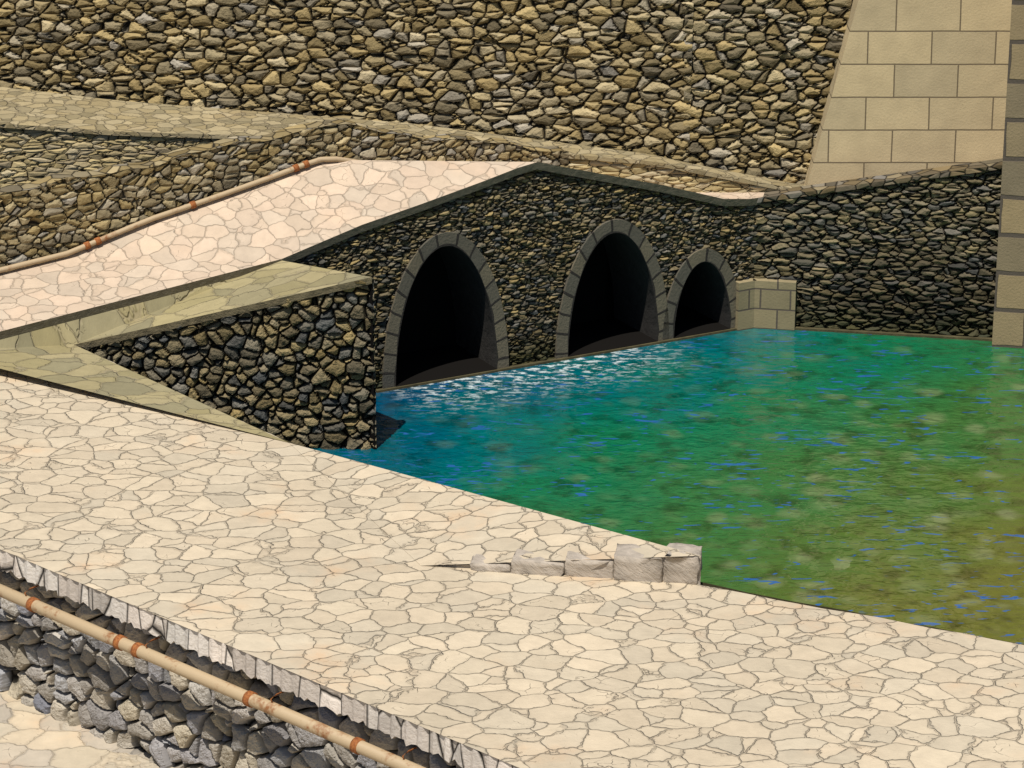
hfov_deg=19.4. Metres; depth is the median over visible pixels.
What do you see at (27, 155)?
coursed wall
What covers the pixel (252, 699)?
pipe on quay
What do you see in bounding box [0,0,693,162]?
wall
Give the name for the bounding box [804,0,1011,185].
ashlar buttress
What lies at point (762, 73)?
wall
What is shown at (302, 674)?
quay lip
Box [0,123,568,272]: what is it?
parapet face
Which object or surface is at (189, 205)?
bridge pipe
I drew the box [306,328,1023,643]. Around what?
water
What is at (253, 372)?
wing face
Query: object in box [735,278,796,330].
corner plinth
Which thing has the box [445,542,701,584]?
kerb blocks
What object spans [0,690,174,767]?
ground
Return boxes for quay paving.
[0,359,1023,767]
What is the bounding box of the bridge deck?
[0,160,764,330]
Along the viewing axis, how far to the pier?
41.67 m
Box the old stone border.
[0,261,369,442]
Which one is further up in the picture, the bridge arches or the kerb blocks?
the bridge arches
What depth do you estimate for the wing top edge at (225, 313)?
37.99 m
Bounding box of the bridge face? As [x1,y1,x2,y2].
[293,161,760,388]
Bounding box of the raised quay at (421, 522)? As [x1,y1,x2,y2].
[290,443,699,565]
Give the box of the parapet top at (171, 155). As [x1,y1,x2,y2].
[0,119,568,194]
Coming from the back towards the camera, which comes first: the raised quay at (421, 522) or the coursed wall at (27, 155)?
the coursed wall at (27, 155)
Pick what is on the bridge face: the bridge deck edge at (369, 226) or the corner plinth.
the bridge deck edge at (369, 226)
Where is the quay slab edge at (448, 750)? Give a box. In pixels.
[0,549,518,767]
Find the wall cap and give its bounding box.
[757,158,1002,202]
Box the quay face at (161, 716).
[0,569,461,767]
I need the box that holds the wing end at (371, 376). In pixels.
[365,284,374,449]
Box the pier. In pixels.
[992,0,1023,347]
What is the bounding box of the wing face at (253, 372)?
[75,278,376,449]
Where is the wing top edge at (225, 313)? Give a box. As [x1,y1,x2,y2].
[76,277,371,348]
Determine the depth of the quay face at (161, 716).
31.14 m
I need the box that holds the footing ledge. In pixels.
[376,327,991,392]
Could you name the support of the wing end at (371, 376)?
in the water
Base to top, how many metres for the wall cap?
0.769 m
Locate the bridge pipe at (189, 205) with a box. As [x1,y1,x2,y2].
[0,156,356,272]
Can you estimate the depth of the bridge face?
41.22 m
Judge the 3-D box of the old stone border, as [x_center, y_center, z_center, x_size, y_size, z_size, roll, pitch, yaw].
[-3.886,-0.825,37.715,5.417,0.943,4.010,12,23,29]
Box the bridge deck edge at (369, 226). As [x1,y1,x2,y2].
[0,162,761,338]
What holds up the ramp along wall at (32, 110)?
on the landing walk
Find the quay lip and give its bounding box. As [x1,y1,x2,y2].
[0,545,530,767]
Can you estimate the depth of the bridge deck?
39.67 m
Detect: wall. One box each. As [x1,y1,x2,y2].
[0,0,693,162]
[0,87,805,189]
[0,127,776,192]
[683,0,852,184]
[747,169,1001,337]
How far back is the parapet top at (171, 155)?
40.19 m
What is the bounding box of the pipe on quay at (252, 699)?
[0,584,424,767]
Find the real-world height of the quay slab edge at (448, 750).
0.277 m
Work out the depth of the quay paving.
30.12 m
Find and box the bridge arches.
[381,218,735,388]
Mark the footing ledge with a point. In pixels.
(684, 338)

